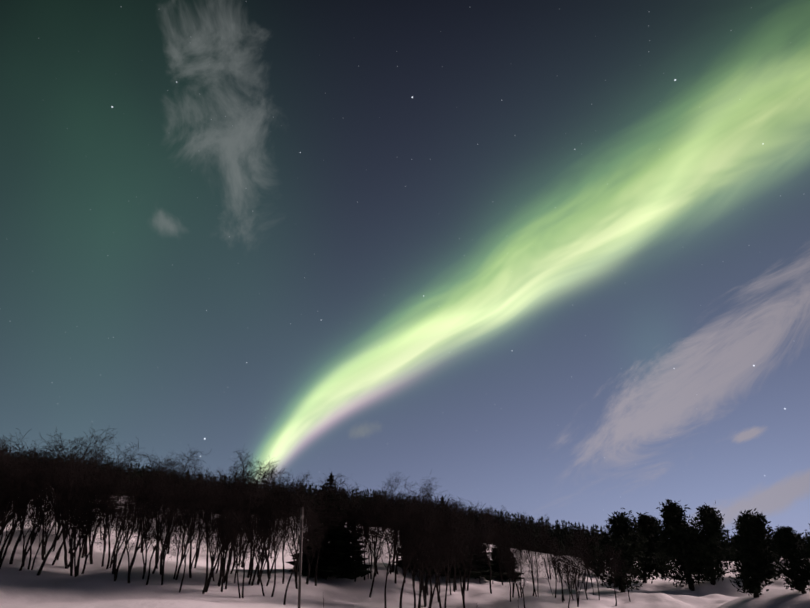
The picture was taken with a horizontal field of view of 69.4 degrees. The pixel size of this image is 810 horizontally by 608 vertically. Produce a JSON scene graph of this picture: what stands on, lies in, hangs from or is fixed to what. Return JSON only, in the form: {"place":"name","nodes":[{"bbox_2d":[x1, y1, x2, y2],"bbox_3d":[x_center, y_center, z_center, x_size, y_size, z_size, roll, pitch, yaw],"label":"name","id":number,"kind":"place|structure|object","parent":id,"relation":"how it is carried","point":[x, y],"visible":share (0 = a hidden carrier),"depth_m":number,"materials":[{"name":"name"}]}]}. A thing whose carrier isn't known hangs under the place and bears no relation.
{"place":"outdoors","nodes":[
{"label":"outdoors","id":0,"kind":"place"},
{"bbox_2d":[0,488,809,607],"bbox_3d":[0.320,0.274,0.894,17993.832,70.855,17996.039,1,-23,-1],"label":"snow ground","id":1,"kind":"structure","parent":0,"point":[57,585],"depth_m":15.44,"materials":[{"name":"white snow"}]},
{"bbox_2d":[0,453,37,568],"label":"birch tree","id":2,"kind":"object","parent":1,"relation":"on","point":[3,557],"visible":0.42,"depth_m":13.80,"materials":[{"name":"black plant"}]},
{"bbox_2d":[0,481,39,553],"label":"birch tree","id":3,"kind":"object","parent":1,"relation":"on","point":[10,532],"visible":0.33,"depth_m":13.69,"materials":[{"name":"black plant"}]},
{"bbox_2d":[0,444,49,536],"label":"birch tree","id":4,"kind":"object","parent":1,"relation":"on","point":[9,496],"visible":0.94,"depth_m":13.47,"materials":[{"name":"black plant"}]},
{"bbox_2d":[0,428,59,563],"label":"birch tree","id":5,"kind":"object","parent":1,"relation":"on","point":[15,547],"visible":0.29,"depth_m":14.59,"materials":[{"name":"black plant"}]},
{"bbox_2d":[10,450,66,570],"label":"birch tree","id":6,"kind":"object","parent":1,"relation":"on","point":[46,471],"visible":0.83,"depth_m":13.66,"materials":[{"name":"black plant"}]},
{"bbox_2d":[12,471,69,569],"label":"birch tree","id":7,"kind":"object","parent":1,"relation":"on","point":[46,524],"visible":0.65,"depth_m":13.79,"materials":[{"name":"black plant"}]},
{"bbox_2d":[7,459,82,566],"bbox_3d":[-8.968,5.053,14.257,1.813,2.778,1.053,0,-23,0],"label":"birch tree","id":8,"kind":"object","parent":1,"relation":"on","point":[24,550],"visible":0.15,"depth_m":14.23,"materials":[{"name":"black plant"}]},
{"bbox_2d":[21,443,70,559],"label":"birch tree","id":9,"kind":"object","parent":1,"relation":"on","point":[42,553],"visible":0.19,"depth_m":14.69,"materials":[{"name":"black plant"}]},
{"bbox_2d":[35,429,108,568],"bbox_3d":[-8.508,4.910,14.739,2.132,3.587,1.327,3,-19,-5],"label":"birch tree","id":10,"kind":"object","parent":1,"relation":"on","point":[63,524],"visible":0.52,"depth_m":14.82,"materials":[{"name":"black plant"}]},
{"bbox_2d":[46,483,101,575],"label":"birch tree","id":11,"kind":"object","parent":1,"relation":"on","point":[68,532],"visible":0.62,"depth_m":13.88,"materials":[{"name":"black plant"}]},
{"bbox_2d":[32,427,117,575],"bbox_3d":[-8.035,4.609,14.024,1.632,3.838,1.582,19,-31,-19],"label":"birch tree","id":12,"kind":"object","parent":1,"relation":"on","point":[59,524],"visible":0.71,"depth_m":14.12,"materials":[{"name":"brown plant"}]},
{"bbox_2d":[55,472,104,576],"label":"birch tree","id":13,"kind":"object","parent":1,"relation":"on","point":[79,544],"visible":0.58,"depth_m":13.92,"materials":[{"name":"black plant"}]},
{"bbox_2d":[43,449,122,573],"bbox_3d":[-7.890,4.949,13.891,1.433,2.995,1.831,-10,-25,22],"label":"birch tree","id":14,"kind":"object","parent":1,"relation":"on","point":[73,491],"visible":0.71,"depth_m":13.99,"materials":[{"name":"brown plant"}]},
{"bbox_2d":[61,468,114,573],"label":"birch tree","id":15,"kind":"object","parent":1,"relation":"on","point":[93,538],"visible":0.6,"depth_m":14.25,"materials":[{"name":"black plant"}]},
{"bbox_2d":[60,467,131,567],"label":"birch tree","id":16,"kind":"object","parent":1,"relation":"on","point":[104,496],"visible":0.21,"depth_m":15.34,"materials":[{"name":"black plant"}]},
{"bbox_2d":[61,437,146,563],"bbox_3d":[-7.979,5.160,15.310,2.130,3.352,1.338,0,-23,-1],"label":"birch tree","id":17,"kind":"object","parent":1,"relation":"on","point":[122,483],"visible":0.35,"depth_m":15.49,"materials":[{"name":"black plant"}]},
{"bbox_2d":[92,471,132,568],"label":"birch tree","id":18,"kind":"object","parent":1,"relation":"on","point":[109,530],"visible":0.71,"depth_m":14.47,"materials":[{"name":"black plant"}]},
{"bbox_2d":[96,475,149,581],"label":"birch tree","id":19,"kind":"object","parent":1,"relation":"on","point":[132,501],"visible":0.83,"depth_m":13.56,"materials":[{"name":"black plant"}]},
{"bbox_2d":[98,468,148,573],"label":"birch tree","id":20,"kind":"object","parent":1,"relation":"on","point":[126,499],"visible":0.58,"depth_m":14.08,"materials":[{"name":"black plant"}]},
{"bbox_2d":[111,480,158,578],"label":"birch tree","id":21,"kind":"object","parent":1,"relation":"on","point":[119,563],"visible":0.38,"depth_m":13.88,"materials":[{"name":"black plant"}]},
{"bbox_2d":[126,491,160,578],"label":"birch tree","id":22,"kind":"object","parent":1,"relation":"on","point":[144,526],"visible":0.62,"depth_m":13.89,"materials":[{"name":"black plant"}]},
{"bbox_2d":[106,476,186,582],"bbox_3d":[-6.084,5.175,13.555,1.736,2.617,1.000,12,-26,-26],"label":"birch tree","id":23,"kind":"object","parent":1,"relation":"on","point":[138,536],"visible":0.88,"depth_m":13.54,"materials":[{"name":"brown plant"}]},
{"bbox_2d":[127,452,174,568],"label":"birch tree","id":24,"kind":"object","parent":1,"relation":"on","point":[152,468],"visible":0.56,"depth_m":15.19,"materials":[{"name":"black plant"}]},
{"bbox_2d":[138,460,178,568],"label":"birch tree","id":25,"kind":"object","parent":1,"relation":"on","point":[164,474],"visible":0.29,"depth_m":15.17,"materials":[{"name":"black plant"}]},
{"bbox_2d":[136,495,187,584],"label":"birch tree","id":26,"kind":"object","parent":1,"relation":"on","point":[154,548],"visible":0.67,"depth_m":13.45,"materials":[{"name":"black plant"}]},
{"bbox_2d":[138,468,202,573],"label":"birch tree","id":27,"kind":"object","parent":1,"relation":"on","point":[158,556],"visible":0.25,"depth_m":14.70,"materials":[{"name":"black plant"}]},
{"bbox_2d":[145,477,196,584],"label":"birch tree","id":28,"kind":"object","parent":1,"relation":"on","point":[170,524],"visible":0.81,"depth_m":13.60,"materials":[{"name":"black plant"}]},
{"bbox_2d":[152,447,211,574],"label":"birch tree","id":29,"kind":"object","parent":1,"relation":"on","point":[187,476],"visible":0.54,"depth_m":14.82,"materials":[{"name":"black plant"}]},
{"bbox_2d":[168,496,205,592],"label":"birch tree","id":30,"kind":"object","parent":1,"relation":"on","point":[187,543],"visible":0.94,"depth_m":13.32,"materials":[{"name":"black plant"}]},
{"bbox_2d":[164,463,226,577],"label":"birch tree","id":31,"kind":"object","parent":1,"relation":"on","point":[189,528],"visible":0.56,"depth_m":14.43,"materials":[{"name":"black plant"}]},
{"bbox_2d":[166,478,226,579],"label":"birch tree","id":32,"kind":"object","parent":1,"relation":"on","point":[178,553],"visible":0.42,"depth_m":14.22,"materials":[{"name":"black plant"}]},
{"bbox_2d":[175,467,226,593],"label":"birch tree","id":33,"kind":"object","parent":1,"relation":"on","point":[207,494],"visible":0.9,"depth_m":13.84,"materials":[{"name":"black plant"}]},
{"bbox_2d":[184,471,221,567],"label":"birch tree","id":34,"kind":"object","parent":1,"relation":"on","point":[197,556],"visible":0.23,"depth_m":16.50,"materials":[{"name":"black plant"}]},
{"bbox_2d":[210,489,249,591],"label":"birch tree","id":35,"kind":"object","parent":1,"relation":"on","point":[228,537],"visible":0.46,"depth_m":13.74,"materials":[{"name":"black plant"}]},
{"bbox_2d":[208,470,251,584],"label":"birch tree","id":36,"kind":"object","parent":1,"relation":"on","point":[233,481],"visible":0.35,"depth_m":14.83,"materials":[{"name":"black plant"}]},
{"bbox_2d":[210,476,251,586],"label":"birch tree","id":37,"kind":"object","parent":1,"relation":"on","point":[220,579],"visible":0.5,"depth_m":14.38,"materials":[{"name":"black plant"}]},
{"bbox_2d":[200,475,271,591],"bbox_3d":[-4.029,5.382,13.734,1.717,2.759,1.328,-1,-23,2],"label":"birch tree","id":38,"kind":"object","parent":1,"relation":"on","point":[228,534],"visible":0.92,"depth_m":13.78,"materials":[{"name":"black plant"}]},
{"bbox_2d":[209,450,264,582],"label":"birch tree","id":39,"kind":"object","parent":1,"relation":"on","point":[243,475],"visible":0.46,"depth_m":15.48,"materials":[{"name":"black plant"}]},
{"bbox_2d":[218,493,264,597],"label":"birch tree","id":40,"kind":"object","parent":1,"relation":"on","point":[235,546],"visible":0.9,"depth_m":13.45,"materials":[{"name":"black plant"}]},
{"bbox_2d":[218,499,266,588],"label":"birch tree","id":41,"kind":"object","parent":1,"relation":"on","point":[234,543],"visible":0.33,"depth_m":14.06,"materials":[{"name":"black plant"}]},
{"bbox_2d":[220,464,288,577],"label":"birch tree","id":42,"kind":"object","parent":1,"relation":"on","point":[250,567],"visible":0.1,"depth_m":15.33,"materials":[{"name":"black plant"}]},
{"bbox_2d":[236,507,281,595],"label":"birch tree","id":43,"kind":"object","parent":1,"relation":"on","point":[257,551],"visible":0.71,"depth_m":13.77,"materials":[{"name":"black plant"}]},
{"bbox_2d":[225,461,292,567],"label":"birch tree","id":44,"kind":"object","parent":1,"relation":"on","point":[262,494],"visible":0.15,"depth_m":20.95,"materials":[{"name":"black plant"}]},
{"bbox_2d":[243,499,290,583],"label":"birch tree","id":45,"kind":"object","parent":1,"relation":"on","point":[270,552],"visible":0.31,"depth_m":14.66,"materials":[{"name":"black plant"}]},
{"bbox_2d":[247,495,292,596],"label":"birch tree","id":46,"kind":"object","parent":1,"relation":"on","point":[274,540],"visible":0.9,"depth_m":14.22,"materials":[{"name":"black plant"}]},
{"bbox_2d":[250,458,291,578],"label":"birch tree","id":47,"kind":"object","parent":1,"relation":"on","point":[266,492],"visible":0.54,"depth_m":16.10,"materials":[{"name":"black plant"}]},
{"bbox_2d":[240,476,308,585],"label":"birch tree","id":48,"kind":"object","parent":1,"relation":"on","point":[258,499],"visible":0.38,"depth_m":14.87,"materials":[{"name":"black plant"}]},
{"bbox_2d":[251,491,304,585],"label":"birch tree","id":49,"kind":"object","parent":1,"relation":"on","point":[289,510],"visible":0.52,"depth_m":14.74,"materials":[{"name":"black plant"}]},
{"bbox_2d":[252,477,308,584],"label":"birch tree","id":50,"kind":"object","parent":1,"relation":"on","point":[258,580],"visible":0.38,"depth_m":15.01,"materials":[{"name":"black plant"}]},
{"bbox_2d":[270,486,306,583],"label":"birch tree","id":51,"kind":"object","parent":1,"relation":"on","point":[286,532],"visible":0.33,"depth_m":15.12,"materials":[{"name":"black plant"}]},
{"bbox_2d":[297,507,303,607],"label":"pole","id":52,"kind":"object","parent":1,"relation":"on","point":[300,559],"visible":1,"depth_m":10.18,"materials":[{"name":"paint"}]},
{"bbox_2d":[278,498,329,604],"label":"birch tree","id":53,"kind":"object","parent":1,"relation":"on","point":[303,546],"visible":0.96,"depth_m":13.28,"materials":[{"name":"black plant"}]},
{"bbox_2d":[276,473,337,588],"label":"birch tree","id":54,"kind":"object","parent":1,"relation":"on","point":[296,569],"visible":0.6,"depth_m":15.20,"materials":[{"name":"black plant"}]},
{"bbox_2d":[280,483,335,583],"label":"birch tree","id":55,"kind":"object","parent":1,"relation":"on","point":[309,565],"visible":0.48,"depth_m":15.94,"materials":[{"name":"black plant"}]},
{"bbox_2d":[286,472,362,579],"bbox_3d":[-2.345,6.622,17.511,2.271,3.151,2.395,11,-26,-19],"label":"spruce tree","id":56,"kind":"object","parent":1,"relation":"on","point":[330,556],"visible":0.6,"depth_m":16.84,"materials":[{"name":"black plant"}]},
{"bbox_2d":[305,474,356,585],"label":"birch tree","id":57,"kind":"object","parent":1,"relation":"on","point":[333,511],"visible":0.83,"depth_m":16.25,"materials":[{"name":"black plant"}]},
{"bbox_2d":[321,499,372,576],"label":"spruce tree","id":58,"kind":"object","parent":1,"relation":"on","point":[349,567],"visible":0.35,"depth_m":16.94,"materials":[{"name":"black plant"}]},
{"bbox_2d":[343,497,368,581],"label":"birch tree","id":59,"kind":"object","parent":1,"relation":"on","point":[349,510],"visible":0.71,"depth_m":17.09,"materials":[{"name":"black plant"}]},
{"bbox_2d":[331,480,385,572],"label":"birch tree","id":60,"kind":"object","parent":1,"relation":"on","point":[357,511],"visible":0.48,"depth_m":17.37,"materials":[{"name":"black plant"}]},
{"bbox_2d":[342,493,386,578],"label":"birch tree","id":61,"kind":"object","parent":1,"relation":"on","point":[365,527],"visible":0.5,"depth_m":17.36,"materials":[{"name":"black plant"}]},
{"bbox_2d":[350,489,379,579],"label":"birch tree","id":62,"kind":"object","parent":1,"relation":"on","point":[367,506],"visible":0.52,"depth_m":17.19,"materials":[{"name":"black plant"}]},
{"bbox_2d":[351,490,402,574],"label":"birch tree","id":63,"kind":"object","parent":1,"relation":"on","point":[390,497],"visible":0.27,"depth_m":17.75,"materials":[{"name":"black plant"}]},
{"bbox_2d":[362,495,392,597],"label":"birch tree","id":64,"kind":"object","parent":1,"relation":"on","point":[374,534],"visible":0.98,"depth_m":16.21,"materials":[{"name":"black plant"}]},
{"bbox_2d":[369,501,409,607],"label":"birch tree","id":65,"kind":"object","parent":1,"relation":"on","point":[392,545],"visible":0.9,"depth_m":14.93,"materials":[{"name":"black plant"}]},
{"bbox_2d":[373,490,410,583],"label":"birch tree","id":66,"kind":"object","parent":1,"relation":"on","point":[393,507],"visible":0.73,"depth_m":17.22,"materials":[{"name":"black plant"}]},
{"bbox_2d":[378,472,408,572],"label":"birch tree","id":67,"kind":"object","parent":1,"relation":"on","point":[393,486],"visible":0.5,"depth_m":18.65,"materials":[{"name":"black plant"}]},
{"bbox_2d":[3,449,809,561],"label":"spruce forest","id":68,"kind":"object","parent":1,"relation":"on","point":[558,532],"visible":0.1,"depth_m":234.62,"materials":[{"name":"black plant"}]},
{"bbox_2d":[386,505,444,607],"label":"birch tree","id":69,"kind":"object","parent":1,"relation":"on","point":[412,572],"visible":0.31,"depth_m":15.08,"materials":[{"name":"black plant"}]},
{"bbox_2d":[396,488,442,607],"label":"birch tree","id":70,"kind":"object","parent":1,"relation":"on","point":[417,540],"visible":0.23,"depth_m":16.09,"materials":[{"name":"black plant"}]},
{"bbox_2d":[392,488,447,607],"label":"birch tree","id":71,"kind":"object","parent":1,"relation":"on","point":[414,515],"visible":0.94,"depth_m":14.63,"materials":[{"name":"black plant"}]},
{"bbox_2d":[399,508,440,607],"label":"birch tree","id":72,"kind":"object","parent":1,"relation":"on","point":[419,559],"visible":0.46,"depth_m":14.80,"materials":[{"name":"black plant"}]},
{"bbox_2d":[393,476,474,607],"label":"birch tree","id":73,"kind":"object","parent":1,"relation":"on","point":[428,571],"visible":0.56,"depth_m":15.26,"materials":[{"name":"black plant"}]},
{"bbox_2d":[399,490,470,607],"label":"birch tree","id":74,"kind":"object","parent":1,"relation":"on","point":[445,554],"visible":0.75,"depth_m":15.01,"materials":[{"name":"black plant"}]},
{"bbox_2d":[425,502,457,605],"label":"birch tree","id":75,"kind":"object","parent":1,"relation":"on","point":[443,517],"visible":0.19,"depth_m":16.56,"materials":[{"name":"black plant"}]},
{"bbox_2d":[424,495,466,576],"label":"spruce tree","id":76,"kind":"object","parent":1,"relation":"on","point":[433,572],"visible":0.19,"depth_m":18.52,"materials":[{"name":"black plant"}]},
{"bbox_2d":[434,498,464,601],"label":"birch tree","id":77,"kind":"object","parent":1,"relation":"on","point":[446,530],"visible":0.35,"depth_m":16.87,"materials":[{"name":"black plant"}]},
{"bbox_2d":[445,500,479,607],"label":"birch tree","id":78,"kind":"object","parent":1,"relation":"on","point":[461,562],"visible":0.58,"depth_m":16.11,"materials":[{"name":"black plant"}]},
{"bbox_2d":[445,527,482,599],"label":"birch tree","id":79,"kind":"object","parent":1,"relation":"on","point":[468,560],"visible":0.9,"depth_m":15.96,"materials":[{"name":"black plant"}]},
{"bbox_2d":[446,501,495,590],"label":"birch tree","id":80,"kind":"object","parent":1,"relation":"on","point":[475,515],"visible":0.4,"depth_m":18.22,"materials":[{"name":"black plant"}]},
{"bbox_2d":[459,506,499,593],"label":"birch tree","id":81,"kind":"object","parent":1,"relation":"on","point":[483,542],"visible":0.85,"depth_m":17.57,"materials":[{"name":"black plant"}]},
{"bbox_2d":[467,522,499,580],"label":"spruce tree","id":82,"kind":"object","parent":1,"relation":"on","point":[485,573],"visible":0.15,"depth_m":19.07,"materials":[{"name":"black plant"}]},
{"bbox_2d":[487,504,514,584],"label":"birch tree","id":83,"kind":"object","parent":1,"relation":"on","point":[502,518],"visible":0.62,"depth_m":19.11,"materials":[{"name":"black plant"}]},
{"bbox_2d":[488,527,524,580],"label":"spruce tree","id":84,"kind":"object","parent":1,"relation":"on","point":[495,568],"visible":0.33,"depth_m":20.84,"materials":[{"name":"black plant"}]},
{"bbox_2d":[486,520,529,597],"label":"birch tree","id":85,"kind":"object","parent":1,"relation":"on","point":[510,547],"visible":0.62,"depth_m":16.71,"materials":[{"name":"black plant"}]},
{"bbox_2d":[490,523,528,597],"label":"birch tree","id":86,"kind":"object","parent":1,"relation":"on","point":[512,577],"visible":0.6,"depth_m":16.76,"materials":[{"name":"black plant"}]},
{"bbox_2d":[496,543,531,607],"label":"birch tree","id":87,"kind":"object","parent":1,"relation":"on","point":[510,566],"visible":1,"depth_m":15.51,"materials":[{"name":"black plant"}]},
{"bbox_2d":[499,512,529,556],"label":"birch tree","id":88,"kind":"object","parent":1,"relation":"on","point":[515,528],"visible":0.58,"depth_m":23.22,"materials":[{"name":"black plant"}]},
{"bbox_2d":[511,514,537,595],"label":"birch tree","id":89,"kind":"object","parent":1,"relation":"on","point":[527,527],"visible":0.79,"depth_m":17.27,"materials":[{"name":"black plant"}]},
{"bbox_2d":[517,537,545,596],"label":"birch tree","id":90,"kind":"object","parent":1,"relation":"on","point":[531,561],"visible":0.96,"depth_m":16.62,"materials":[{"name":"black plant"}]},
{"bbox_2d":[542,534,567,602],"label":"birch tree","id":91,"kind":"object","parent":1,"relation":"on","point":[553,549],"visible":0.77,"depth_m":16.60,"materials":[{"name":"black plant"}]},
{"bbox_2d":[538,533,577,600],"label":"birch tree","id":92,"kind":"object","parent":1,"relation":"on","point":[545,543],"visible":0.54,"depth_m":16.74,"materials":[{"name":"black plant"}]},
{"bbox_2d":[550,544,581,607],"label":"birch tree","id":93,"kind":"object","parent":1,"relation":"on","point":[566,572],"visible":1,"depth_m":15.49,"materials":[{"name":"black plant"}]},
{"bbox_2d":[563,551,591,606],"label":"birch tree","id":94,"kind":"object","parent":1,"relation":"on","point":[581,570],"visible":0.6,"depth_m":16.18,"materials":[{"name":"black plant"}]},
{"bbox_2d":[580,531,607,576],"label":"pine tree","id":95,"kind":"object","parent":1,"relation":"on","point":[595,547],"visible":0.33,"depth_m":27.41,"materials":[{"name":"black plant"}]},
{"bbox_2d":[587,548,613,599],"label":"birch tree","id":96,"kind":"object","parent":1,"relation":"on","point":[599,558],"visible":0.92,"depth_m":17.32,"materials":[{"name":"black plant"}]},
{"bbox_2d":[601,544,620,605],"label":"birch tree","id":97,"kind":"object","parent":1,"relation":"on","point":[612,568],"visible":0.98,"depth_m":17.11,"materials":[{"name":"black plant"}]},
{"bbox_2d":[590,508,648,591],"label":"pine tree","id":98,"kind":"object","parent":1,"relation":"on","point":[624,531],"visible":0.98,"depth_m":18.70,"materials":[{"name":"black plant"}]},
{"bbox_2d":[608,547,639,601],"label":"birch tree","id":99,"kind":"object","parent":1,"relation":"on","point":[621,568],"visible":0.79,"depth_m":17.50,"materials":[{"name":"black plant"}]},
{"bbox_2d":[631,512,665,583],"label":"pine tree","id":100,"kind":"object","parent":1,"relation":"on","point":[652,562],"visible":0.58,"depth_m":23.23,"materials":[{"name":"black plant"}]},
{"bbox_2d":[637,512,679,576],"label":"pine tree","id":101,"kind":"object","parent":1,"relation":"on","point":[668,565],"visible":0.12,"depth_m":29.05,"materials":[{"name":"black plant"}]},
{"bbox_2d":[653,499,718,590],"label":"pine tree","id":102,"kind":"object","parent":1,"relation":"on","point":[676,545],"visible":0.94,"depth_m":22.28,"materials":[{"name":"black plant"}]},
{"bbox_2d":[681,500,734,584],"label":"pine tree","id":103,"kind":"object","parent":1,"relation":"on","point":[710,519],"visible":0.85,"depth_m":21.93,"materials":[{"name":"black plant"}]},
{"bbox_2d":[725,508,785,597],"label":"pine tree","id":104,"kind":"object","parent":1,"relation":"on","point":[753,539],"visible":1,"depth_m":10.50,"materials":[{"name":"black plant"}]},
{"bbox_2d":[769,524,809,593],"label":"pine tree","id":105,"kind":"object","parent":1,"relation":"on","point":[788,548],"visible":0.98,"depth_m":9.99,"materials":[{"name":"black plant"}]},
{"bbox_2d":[797,523,809,590],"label":"pine tree","id":106,"kind":"object","parent":1,"relation":"on","point":[807,551],"visible":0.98,"depth_m":9.71,"materials":[{"name":"black plant"}]},
{"bbox_2d":[0,0,809,538],"label":"sky","id":107,"kind":"structure","parent":0,"point":[536,259],"materials":[{"name":"blue"}]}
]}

